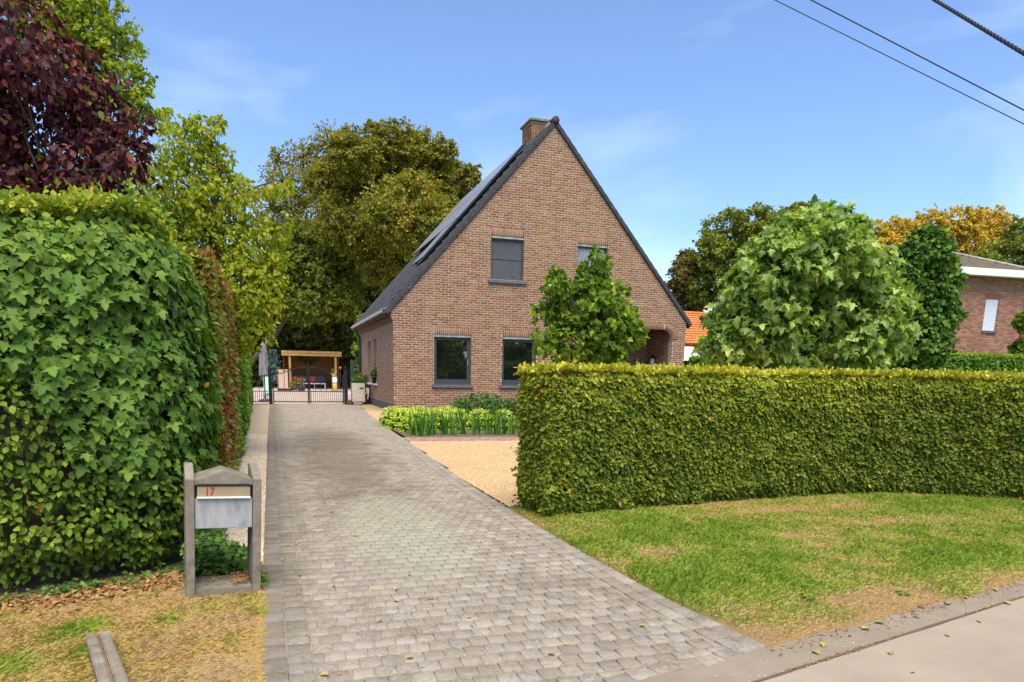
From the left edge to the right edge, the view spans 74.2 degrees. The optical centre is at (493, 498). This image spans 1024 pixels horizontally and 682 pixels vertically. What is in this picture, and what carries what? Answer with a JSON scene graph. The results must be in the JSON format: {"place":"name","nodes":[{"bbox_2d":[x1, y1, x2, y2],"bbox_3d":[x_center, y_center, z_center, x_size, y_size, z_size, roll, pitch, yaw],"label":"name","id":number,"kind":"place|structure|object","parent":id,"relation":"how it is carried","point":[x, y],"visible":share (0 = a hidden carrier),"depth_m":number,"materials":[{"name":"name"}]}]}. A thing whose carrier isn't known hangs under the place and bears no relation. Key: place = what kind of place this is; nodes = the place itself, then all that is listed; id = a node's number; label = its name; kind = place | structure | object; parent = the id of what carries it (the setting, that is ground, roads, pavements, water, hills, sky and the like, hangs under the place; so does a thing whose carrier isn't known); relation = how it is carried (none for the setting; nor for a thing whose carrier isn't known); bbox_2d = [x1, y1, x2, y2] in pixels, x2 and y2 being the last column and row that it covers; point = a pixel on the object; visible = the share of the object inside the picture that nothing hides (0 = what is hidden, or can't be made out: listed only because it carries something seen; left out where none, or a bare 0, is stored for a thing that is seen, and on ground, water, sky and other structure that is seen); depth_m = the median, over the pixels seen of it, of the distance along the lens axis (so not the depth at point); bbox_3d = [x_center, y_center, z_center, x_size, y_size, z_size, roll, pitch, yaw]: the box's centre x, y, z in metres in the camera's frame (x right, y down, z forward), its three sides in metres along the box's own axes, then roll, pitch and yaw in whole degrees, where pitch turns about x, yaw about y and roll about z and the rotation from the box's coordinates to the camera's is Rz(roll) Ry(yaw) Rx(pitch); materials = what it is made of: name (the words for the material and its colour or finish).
{"place":"outdoors","nodes":[
{"label":"outdoors","id":0,"kind":"place"},
{"bbox_2d":[263,377,268,393],"bbox_3d":[-12.812,-6.497,38.147,0.320,1.362,1.546,-2,11,-18],"label":"play slide","id":1,"kind":"object","parent":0,"point":[266,384],"visible":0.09,"depth_m":37.91,"materials":[{"name":"green plastic"}]},
{"bbox_2d":[58,387,508,568],"bbox_3d":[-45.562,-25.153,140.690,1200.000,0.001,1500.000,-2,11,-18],"label":"ground","id":2,"kind":"structure","parent":0,"point":[176,557],"depth_m":5.34,"materials":[{"name":"brown soil"}]},
{"bbox_2d":[0,0,166,176],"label":"lime green tree","id":3,"kind":"object","parent":2,"relation":"on","point":[80,16],"visible":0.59,"depth_m":8.08,"materials":[{"name":"green plant"}]},
{"bbox_2d":[0,0,167,196],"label":"purple leaved tree","id":4,"kind":"object","parent":2,"relation":"on","point":[23,70],"visible":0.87,"depth_m":5.20,"materials":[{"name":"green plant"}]},
{"bbox_2d":[0,177,226,588],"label":"maple hedge","id":5,"kind":"object","parent":2,"relation":"on","point":[111,421],"visible":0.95,"depth_m":4.14,"materials":[{"name":"green plant"}]},
{"bbox_2d":[0,561,270,681],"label":"verge","id":6,"kind":"structure","parent":2,"relation":"on","point":[106,570],"depth_m":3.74,"materials":[{"name":"plant"}]},
{"bbox_2d":[0,569,184,615],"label":"leaf litter","id":7,"kind":"object","parent":6,"relation":"on","point":[58,599],"visible":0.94,"depth_m":4.16,"materials":[{"name":"brown plant"}]},
{"bbox_2d":[0,561,184,603],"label":"ivy","id":8,"kind":"object","parent":6,"relation":"on","point":[76,586],"visible":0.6,"depth_m":4.28,"materials":[{"name":"green plant"}]},
{"bbox_2d":[85,630,128,681],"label":"concrete channel","id":9,"kind":"object","parent":6,"relation":"on","point":[106,663],"visible":0.94,"depth_m":3.14,"materials":[{"name":"concrete"}]},
{"bbox_2d":[178,528,246,577],"bbox_3d":[-1.939,0.369,4.758,0.484,0.369,0.632,-2,11,-18],"label":"ivy","id":10,"kind":"object","parent":6,"relation":"on","point":[215,554],"visible":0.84,"depth_m":4.59,"materials":[{"name":"green plant"}]},
{"bbox_2d":[184,462,261,597],"bbox_3d":[-1.730,0.222,4.312,0.435,0.872,0.308,-1,10,-26],"label":"letterbox","id":11,"kind":"object","parent":6,"relation":"on","point":[220,497],"visible":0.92,"depth_m":4.18,"materials":[{"name":"concrete"}]},
{"bbox_2d":[195,498,251,528],"bbox_3d":[-1.667,0.092,4.180,0.329,0.187,0.020,-1,10,-26],"label":"door","id":12,"kind":"structure","parent":11,"relation":"in","point":[232,512],"depth_m":4.17,"materials":[{"name":"metal"}]},
{"bbox_2d":[198,570,248,583],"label":"needle litter","id":13,"kind":"object","parent":6,"relation":"on","point":[240,579],"visible":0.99,"depth_m":4.40,"materials":[{"name":"brown plant"}]},
{"bbox_2d":[261,567,269,586],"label":"weed tuft","id":14,"kind":"object","parent":6,"relation":"on","point":[263,579],"visible":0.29,"depth_m":4.50,"materials":[{"name":"green plant"}]},
{"bbox_2d":[115,104,295,364],"bbox_3d":[-4.703,-3.308,10.926,2.982,5.401,2.070,-2,11,-18],"label":"cherry tree","id":15,"kind":"object","parent":2,"relation":"on","point":[196,212],"visible":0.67,"depth_m":10.46,"materials":[{"name":"green plant"}]},
{"bbox_2d":[182,246,242,468],"bbox_3d":[-3.911,-1.623,8.779,1.131,2.808,3.534,-2,11,-18],"label":"beech hedge","id":16,"kind":"object","parent":2,"relation":"on","point":[211,277],"visible":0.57,"depth_m":7.98,"materials":[{"name":"brown plant"}]},
{"bbox_2d":[234,318,253,454],"bbox_3d":[-7.384,-3.469,18.839,1.278,2.716,18.395,-3,11,-19],"label":"light green hedge","id":17,"kind":"object","parent":2,"relation":"on","point":[245,400],"visible":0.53,"depth_m":12.91,"materials":[{"name":"green plant"}]},
{"bbox_2d":[220,404,269,561],"bbox_3d":[-5.812,-1.681,16.394,1.140,0.020,25.020,-2,11,-18],"label":"gravel strip","id":18,"kind":"object","parent":2,"relation":"on","point":[257,439],"visible":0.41,"depth_m":11.29,"materials":[{"name":"beige gravel"}]},
{"bbox_2d":[199,431,247,538],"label":"hedge foot weeds","id":19,"kind":"object","parent":18,"relation":"on","point":[219,530],"visible":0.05,"depth_m":5.83,"materials":[{"name":"green plant"}]},
{"bbox_2d":[261,349,281,383],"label":"blue conifer","id":20,"kind":"object","parent":2,"relation":"on","point":[273,360],"visible":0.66,"depth_m":53.01,"materials":[{"name":"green plant"}]},
{"bbox_2d":[246,118,342,234],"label":"sparse tree","id":21,"kind":"object","parent":2,"relation":"on","point":[304,201],"visible":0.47,"depth_m":56.05,"materials":[{"name":"green plant"}]},
{"bbox_2d":[243,286,358,360],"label":"dark tree","id":22,"kind":"object","parent":2,"relation":"on","point":[343,347],"visible":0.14,"depth_m":55.08,"materials":[{"name":"green plant"}]},
{"bbox_2d":[251,342,358,386],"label":"garden hedge","id":23,"kind":"object","parent":2,"relation":"on","point":[256,380],"visible":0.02,"depth_m":58.57,"materials":[{"name":"green plant"}]},
{"bbox_2d":[249,213,368,364],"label":"green tree","id":24,"kind":"object","parent":2,"relation":"on","point":[320,281],"visible":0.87,"depth_m":49.34,"materials":[{"name":"green plant"}]},
{"bbox_2d":[272,212,386,387],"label":"dark tree","id":25,"kind":"object","parent":2,"relation":"on","point":[325,330],"visible":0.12,"depth_m":54.62,"materials":[{"name":"green plant"}]},
{"bbox_2d":[361,405,388,420],"bbox_3d":[-4.295,-3.125,24.378,1.360,0.004,10.560,-2,11,-18],"label":"gravel margin","id":26,"kind":"object","parent":2,"relation":"on","point":[374,411],"visible":0.6,"depth_m":24.82,"materials":[{"name":"beige gravel"}]},
{"bbox_2d":[298,116,483,290],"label":"round tree","id":27,"kind":"object","parent":2,"relation":"on","point":[389,227],"visible":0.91,"depth_m":45.12,"materials":[{"name":"green plant"}]},
{"bbox_2d":[379,420,520,436],"bbox_3d":[2.890,-2.377,20.911,12.900,0.001,9.840,-2,11,-18],"label":"flower bed","id":28,"kind":"object","parent":2,"relation":"on","point":[467,434],"visible":0.12,"depth_m":15.61,"materials":[{"name":"soil"}]},
{"bbox_2d":[377,405,401,426],"bbox_3d":[-2.606,-2.153,17.868,0.919,0.588,0.917,-2,11,-18],"label":"sedum","id":29,"kind":"object","parent":28,"relation":"on","point":[386,415],"visible":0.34,"depth_m":17.68,"materials":[{"name":"green plant"}]},
{"bbox_2d":[386,407,415,429],"bbox_3d":[-2.239,-1.966,16.948,0.884,0.615,0.876,-2,11,-18],"label":"sedum","id":30,"kind":"object","parent":28,"relation":"on","point":[394,423],"visible":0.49,"depth_m":16.78,"materials":[{"name":"green plant"}]},
{"bbox_2d":[398,409,429,432],"bbox_3d":[-1.875,-1.812,16.140,0.844,0.631,0.831,-2,11,-18],"label":"sedum","id":31,"kind":"object","parent":28,"relation":"on","point":[406,426],"visible":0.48,"depth_m":15.97,"materials":[{"name":"green plant"}]},
{"bbox_2d":[402,409,428,434],"bbox_3d":[-1.789,-1.742,15.275,0.624,0.636,0.606,-1,11,-12],"label":"iris","id":32,"kind":"object","parent":28,"relation":"on","point":[412,432],"visible":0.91,"depth_m":15.25,"materials":[{"name":"green plant"}]},
{"bbox_2d":[408,405,428,412],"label":"sedum","id":33,"kind":"object","parent":28,"relation":"on","point":[417,408],"visible":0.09,"depth_m":17.96,"materials":[{"name":"green plant"}]},
{"bbox_2d":[410,404,441,435],"bbox_3d":[-1.514,-1.781,15.175,0.692,0.760,0.388,-2,11,-18],"label":"iris","id":34,"kind":"object","parent":28,"relation":"on","point":[422,425],"visible":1,"depth_m":15.17,"materials":[{"name":"green plant"}]},
{"bbox_2d":[423,408,439,433],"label":"iris","id":35,"kind":"object","parent":28,"relation":"on","point":[431,417],"visible":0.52,"depth_m":15.60,"materials":[{"name":"green plant"}]},
{"bbox_2d":[427,414,436,434],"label":"iris","id":36,"kind":"object","parent":28,"relation":"on","point":[430,431],"visible":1,"depth_m":15.30,"materials":[{"name":"green plant"}]},
{"bbox_2d":[422,408,449,430],"bbox_3d":[-1.477,-1.942,16.887,0.938,0.623,0.930,-2,11,-18],"label":"sedum","id":37,"kind":"object","parent":28,"relation":"on","point":[436,420],"visible":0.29,"depth_m":16.68,"materials":[{"name":"green plant"}]},
{"bbox_2d":[431,409,452,434],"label":"iris","id":38,"kind":"object","parent":28,"relation":"on","point":[444,426],"visible":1,"depth_m":15.49,"materials":[{"name":"green plant"}]},
{"bbox_2d":[434,405,454,414],"bbox_3d":[-1.281,-2.183,18.179,0.909,0.621,0.938,-2,11,-18],"label":"sedum","id":39,"kind":"object","parent":28,"relation":"on","point":[446,408],"visible":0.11,"depth_m":18.08,"materials":[{"name":"green plant"}]},
{"bbox_2d":[441,410,460,434],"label":"iris","id":40,"kind":"object","parent":28,"relation":"on","point":[452,423],"visible":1,"depth_m":15.45,"materials":[{"name":"green plant"}]},
{"bbox_2d":[444,407,471,429],"bbox_3d":[-0.943,-2.001,17.164,0.920,0.642,0.931,-2,11,-18],"label":"sedum","id":41,"kind":"object","parent":28,"relation":"on","point":[454,412],"visible":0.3,"depth_m":16.97,"materials":[{"name":"green plant"}]},
{"bbox_2d":[456,402,468,433],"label":"iris","id":42,"kind":"object","parent":28,"relation":"on","point":[463,430],"visible":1,"depth_m":15.73,"materials":[{"name":"green plant"}]},
{"bbox_2d":[465,410,484,434],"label":"iris","id":43,"kind":"object","parent":28,"relation":"on","point":[474,426],"visible":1,"depth_m":15.68,"materials":[{"name":"green plant"}]},
{"bbox_2d":[467,408,494,429],"bbox_3d":[-0.335,-1.997,17.247,0.887,0.617,0.864,-2,11,-18],"label":"sedum","id":44,"kind":"object","parent":28,"relation":"on","point":[482,412],"visible":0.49,"depth_m":17.06,"materials":[{"name":"green plant"}]},
{"bbox_2d":[450,391,513,420],"bbox_3d":[-0.348,-2.562,19.267,1.907,0.962,1.979,-2,11,-18],"label":"dark shrub","id":45,"kind":"object","parent":28,"relation":"on","point":[487,401],"visible":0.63,"depth_m":18.93,"materials":[{"name":"green plant"}]},
{"bbox_2d":[481,408,494,434],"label":"iris","id":46,"kind":"object","parent":28,"relation":"on","point":[487,424],"visible":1,"depth_m":15.76,"materials":[{"name":"green plant"}]},
{"bbox_2d":[489,403,502,434],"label":"iris","id":47,"kind":"object","parent":28,"relation":"on","point":[497,422],"visible":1,"depth_m":15.72,"materials":[{"name":"green plant"}]},
{"bbox_2d":[492,409,518,430],"bbox_3d":[0.272,-1.960,17.127,0.754,0.602,0.765,-2,11,-18],"label":"sedum","id":48,"kind":"object","parent":28,"relation":"on","point":[508,416],"visible":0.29,"depth_m":16.99,"materials":[{"name":"green plant"}]},
{"bbox_2d":[497,408,513,433],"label":"iris","id":49,"kind":"object","parent":28,"relation":"on","point":[503,426],"visible":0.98,"depth_m":15.87,"materials":[{"name":"green plant"}]},
{"bbox_2d":[496,398,521,420],"bbox_3d":[1.019,-2.505,19.296,1.880,0.883,1.898,-2,11,-18],"label":"dark shrub","id":50,"kind":"object","parent":28,"relation":"on","point":[515,406],"visible":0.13,"depth_m":18.95,"materials":[{"name":"green plant"}]},
{"bbox_2d":[509,413,519,434],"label":"iris","id":51,"kind":"object","parent":28,"relation":"on","point":[511,430],"visible":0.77,"depth_m":15.86,"materials":[{"name":"green plant"}]},
{"bbox_2d":[528,244,649,364],"bbox_3d":[2.264,-3.700,16.143,2.932,4.501,2.016,1,10,2],"label":"young plane tree","id":52,"kind":"object","parent":28,"relation":"on","point":[593,322],"visible":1,"depth_m":15.68,"materials":[{"name":"green plant"}]},
{"bbox_2d":[688,354,727,382],"bbox_3d":[7.061,-3.633,22.398,1.223,2.240,1.030,-5,12,-28],"label":"hedge","id":53,"kind":"object","parent":28,"relation":"on","point":[693,360],"visible":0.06,"depth_m":22.05,"materials":[{"name":"green plant"}]},
{"bbox_2d":[402,437,518,441],"bbox_3d":[1.248,-1.326,15.139,6.495,0.048,0.897,-1,11,-13],"label":"brick strip","id":54,"kind":"object","parent":2,"relation":"on","point":[408,439],"visible":0.41,"depth_m":14.54,"materials":[{"name":"red brick"}]},
{"bbox_2d":[409,440,520,505],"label":"forecourt","id":55,"kind":"structure","parent":2,"relation":"on","point":[486,466],"depth_m":10.94,"materials":[{"name":"beige gravel"}]},
{"bbox_2d":[351,116,691,411],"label":"brick house","id":56,"kind":"structure","parent":2,"relation":"on","point":[445,319],"depth_m":24.44,"materials":[{"name":"brick"}]},
{"bbox_2d":[369,367,376,382],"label":"potted plant","id":57,"kind":"object","parent":56,"relation":"on","point":[373,372],"visible":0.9,"depth_m":27.94,"materials":[{"name":"green plant"}]},
{"bbox_2d":[432,334,472,387],"bbox_3d":[-1.483,-4.914,24.337,1.524,1.874,0.260,-2,11,-18],"label":"window","id":58,"kind":"structure","parent":56,"relation":"in","point":[451,352],"depth_m":24.39,"materials":[{"name":"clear glass"}]},
{"bbox_2d":[488,235,526,284],"bbox_3d":[0.495,-8.537,24.287,1.467,1.629,0.270,-2,11,-18],"label":"window","id":59,"kind":"structure","parent":56,"relation":"in","point":[506,251],"depth_m":24.33,"materials":[{"name":"grey glass"}]},
{"bbox_2d":[500,336,534,388],"bbox_3d":[0.929,-5.016,25.100,1.500,1.874,0.260,-2,11,-18],"label":"window","id":60,"kind":"structure","parent":56,"relation":"in","point":[515,350],"depth_m":25.11,"materials":[{"name":"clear glass"}]},
{"bbox_2d":[577,243,606,274],"bbox_3d":[3.646,-8.710,25.335,1.217,1.469,0.160,-2,11,-18],"label":"window","id":61,"kind":"structure","parent":56,"relation":"in","point":[583,249],"depth_m":25.20,"materials":[{"name":"grey glass"}]},
{"bbox_2d":[664,248,716,311],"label":"browning birch","id":62,"kind":"object","parent":2,"relation":"on","point":[681,269],"visible":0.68,"depth_m":63.06,"materials":[{"name":"green plant"}]},
{"bbox_2d":[684,311,710,366],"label":"orange roofed house","id":63,"kind":"structure","parent":2,"relation":"on","point":[694,332],"depth_m":41.42,"materials":[{"name":"tile"}]},
{"bbox_2d":[680,201,785,305],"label":"background tree","id":64,"kind":"object","parent":2,"relation":"on","point":[718,251],"visible":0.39,"depth_m":60.23,"materials":[{"name":"green plant"}]},
{"bbox_2d":[778,200,826,213],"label":"background tree","id":65,"kind":"object","parent":2,"relation":"on","point":[794,207],"visible":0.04,"depth_m":65.50,"materials":[{"name":"green plant"}]},
{"bbox_2d":[691,194,923,383],"bbox_3d":[5.445,-2.725,11.371,4.165,4.411,2.825,-8,14,-40],"label":"plane tree","id":66,"kind":"object","parent":2,"relation":"on","point":[819,285],"visible":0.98,"depth_m":10.66,"materials":[{"name":"green plant"}]},
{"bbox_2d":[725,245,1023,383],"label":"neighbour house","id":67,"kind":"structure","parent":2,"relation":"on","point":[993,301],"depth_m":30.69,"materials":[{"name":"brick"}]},
{"bbox_2d":[981,293,1001,332],"bbox_3d":[22.580,-8.383,30.719,0.934,1.730,0.190,-2,11,-14],"label":"window","id":68,"kind":"structure","parent":67,"relation":"in","point":[989,306],"depth_m":30.75,"materials":[{"name":"white glass"}]},
{"bbox_2d":[869,203,1011,245],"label":"orange tree","id":69,"kind":"object","parent":2,"relation":"on","point":[891,234],"visible":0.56,"depth_m":73.43,"materials":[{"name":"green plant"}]},
{"bbox_2d":[897,213,1023,260],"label":"orange tree","id":70,"kind":"object","parent":2,"relation":"on","point":[966,246],"visible":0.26,"depth_m":74.59,"materials":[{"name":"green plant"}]},
{"bbox_2d":[251,386,361,403],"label":"patio","id":71,"kind":"structure","parent":0,"point":[296,396],"depth_m":37.82,"materials":[{"name":"beige stone"}]},
{"bbox_2d":[252,373,268,401],"bbox_3d":[-9.796,-4.551,28.007,0.880,1.220,0.024,-2,11,-18],"label":"iron fence","id":72,"kind":"object","parent":71,"relation":"on","point":[264,375],"visible":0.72,"depth_m":28.08,"materials":[{"name":"metal"}]},
{"bbox_2d":[259,341,268,400],"bbox_3d":[-10.448,-5.782,30.767,0.560,2.700,0.546,-2,11,-18],"label":"closed parasol","id":73,"kind":"object","parent":71,"relation":"on","point":[263,363],"visible":0.77,"depth_m":30.56,"materials":[{"name":"grey fabric"}]},
{"bbox_2d":[268,365,272,403],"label":"gate pillar","id":74,"kind":"structure","parent":71,"relation":"on","point":[270,385],"depth_m":28.07,"materials":[{"name":"black metal"}]},
{"bbox_2d":[272,365,308,402],"bbox_3d":[-8.518,-4.821,28.370,1.465,1.678,0.052,-2,11,-18],"label":"gate leaf","id":75,"kind":"object","parent":74,"relation":"attached to","point":[290,385],"visible":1,"depth_m":28.38,"materials":[{"name":"black metal"}]},
{"bbox_2d":[277,369,292,390],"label":"storage cabinet","id":76,"kind":"object","parent":71,"relation":"on","point":[281,381],"visible":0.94,"depth_m":47.09,"materials":[{"name":"beige wood"}]},
{"bbox_2d":[297,375,305,390],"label":"planter","id":77,"kind":"object","parent":71,"relation":"on","point":[299,386],"visible":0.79,"depth_m":47.39,"materials":[{"name":"grey wood"}]},
{"bbox_2d":[291,375,325,388],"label":"garden sofa","id":78,"kind":"object","parent":71,"relation":"on","point":[317,379],"visible":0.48,"depth_m":53.82,"materials":[{"name":"fabric"}]},
{"bbox_2d":[281,350,341,388],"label":"garden shelter","id":79,"kind":"object","parent":71,"relation":"on","point":[292,360],"visible":0.71,"depth_m":54.77,"materials":[{"name":"brown wood"}]},
{"bbox_2d":[331,373,336,390],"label":"garden toy stand","id":80,"kind":"object","parent":71,"relation":"on","point":[334,380],"visible":0.82,"depth_m":46.13,"materials":[{"name":"yellow plastic"}]},
{"bbox_2d":[350,360,358,381],"bbox_3d":[-6.568,-5.692,32.683,0.660,1.950,0.100,-2,11,-18],"label":"iron fence","id":81,"kind":"object","parent":71,"relation":"on","point":[351,365],"visible":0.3,"depth_m":32.50,"materials":[{"name":"black metal"}]},
{"bbox_2d":[350,309,362,377],"bbox_3d":[-7.223,-7.907,37.275,1.386,4.823,1.243,-2,11,-18],"label":"ivy covered post","id":82,"kind":"object","parent":71,"relation":"on","point":[355,344],"visible":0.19,"depth_m":37.03,"materials":[{"name":"green plant"}]},
{"bbox_2d":[0,0,1023,311],"label":"sky","id":83,"kind":"structure","parent":0,"point":[682,112],"materials":[{"name":"blue"}]},
{"bbox_2d":[262,404,767,681],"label":"driveway","id":84,"kind":"structure","parent":0,"point":[477,556],"depth_m":4.49,"materials":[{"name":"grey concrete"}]},
{"bbox_2d":[343,366,347,403],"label":"gate pillar","id":85,"kind":"structure","parent":84,"relation":"on","point":[345,387],"depth_m":29.01,"materials":[{"name":"black metal"}]},
{"bbox_2d":[308,364,343,402],"bbox_3d":[-7.123,-4.880,28.812,1.445,1.678,0.052,-2,11,-18],"label":"gate leaf","id":86,"kind":"object","parent":85,"relation":"attached to","point":[319,401],"visible":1,"depth_m":28.81,"materials":[{"name":"black metal"}]},
{"bbox_2d":[351,383,370,404],"bbox_3d":[-5.703,-4.481,29.081,0.820,0.900,0.440,-2,11,-18],"label":"heat pump","id":87,"kind":"object","parent":84,"relation":"on","point":[360,392],"visible":0.97,"depth_m":28.88,"materials":[{"name":"white metal"}]},
{"bbox_2d":[350,373,369,386],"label":"green shrub","id":88,"kind":"object","parent":87,"relation":"in","point":[359,379],"visible":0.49,"depth_m":30.26,"materials":[{"name":"green plant"}]},
{"bbox_2d":[507,488,1023,646],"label":"lawn","id":89,"kind":"structure","parent":0,"point":[761,639],"depth_m":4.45,"materials":[{"name":"green plant"}]},
{"bbox_2d":[507,359,1023,517],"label":"clipped hedge","id":90,"kind":"object","parent":89,"relation":"on","point":[594,437],"visible":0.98,"depth_m":7.50,"materials":[{"name":"green plant"}]},
{"bbox_2d":[621,510,1008,599],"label":"lawn weeds","id":91,"kind":"object","parent":89,"relation":"on","point":[810,597],"visible":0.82,"depth_m":5.32,"materials":[{"name":"green plant"}]},
{"bbox_2d":[759,597,1023,681],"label":"road","id":92,"kind":"structure","parent":0,"point":[971,648],"depth_m":3.47,"materials":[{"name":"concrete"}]},
{"bbox_2d":[636,579,1023,681],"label":"gutter","id":93,"kind":"object","parent":92,"relation":"on","point":[752,665],"visible":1,"depth_m":3.63,"materials":[{"name":"concrete"}]},
{"bbox_2d":[766,578,1021,655],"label":"gutter litter","id":94,"kind":"object","parent":93,"relation":"on","point":[892,618],"visible":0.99,"depth_m":4.06,"materials":[{"name":"brown plant"}]},
{"bbox_2d":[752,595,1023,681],"bbox_3d":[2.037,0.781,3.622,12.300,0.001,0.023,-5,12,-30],"label":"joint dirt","id":95,"kind":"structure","parent":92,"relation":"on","point":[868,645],"depth_m":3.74,"materials":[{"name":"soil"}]},
{"bbox_2d":[775,0,1023,123],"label":"cable","id":96,"kind":"object","parent":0,"point":[905,65],"visible":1,"depth_m":11.94,"materials":[{"name":"black rubber"}]},
{"bbox_2d":[811,0,1023,110],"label":"cable","id":97,"kind":"object","parent":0,"point":[920,56],"visible":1,"depth_m":12.01,"materials":[{"name":"black rubber"}]},
{"bbox_2d":[932,0,1023,55],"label":"cable","id":98,"kind":"object","parent":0,"point":[1015,48],"visible":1,"depth_m":12.16,"materials":[{"name":"black rubber"}]},
{"bbox_2d":[970,215,1023,335],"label":"background tree","id":99,"kind":"object","parent":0,"point":[1005,247],"visible":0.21,"depth_m":66.73,"materials":[{"name":"green plant"}]},
{"label":"front garden","id":100,"kind":"structure","parent":0,"visible":0},
{"bbox_2d":[886,223,969,384],"bbox_3d":[10.953,-4.331,17.814,2.672,5.410,2.203,-2,11,-18],"label":"columnar tree","id":101,"kind":"object","parent":100,"relation":"on","point":[931,269],"visible":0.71,"depth_m":17.03,"materials":[{"name":"green plant"}]},
{"bbox_2d":[856,351,1023,387],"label":"clipped hedge","id":102,"kind":"object","parent":100,"relation":"on","point":[990,363],"visible":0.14,"depth_m":21.35,"materials":[{"name":"green plant"}]},
{"bbox_2d":[1006,308,1023,354],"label":"leafy bush","id":103,"kind":"object","parent":100,"relation":"on","point":[1015,346],"visible":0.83,"depth_m":26.91,"materials":[{"name":"green plant"}]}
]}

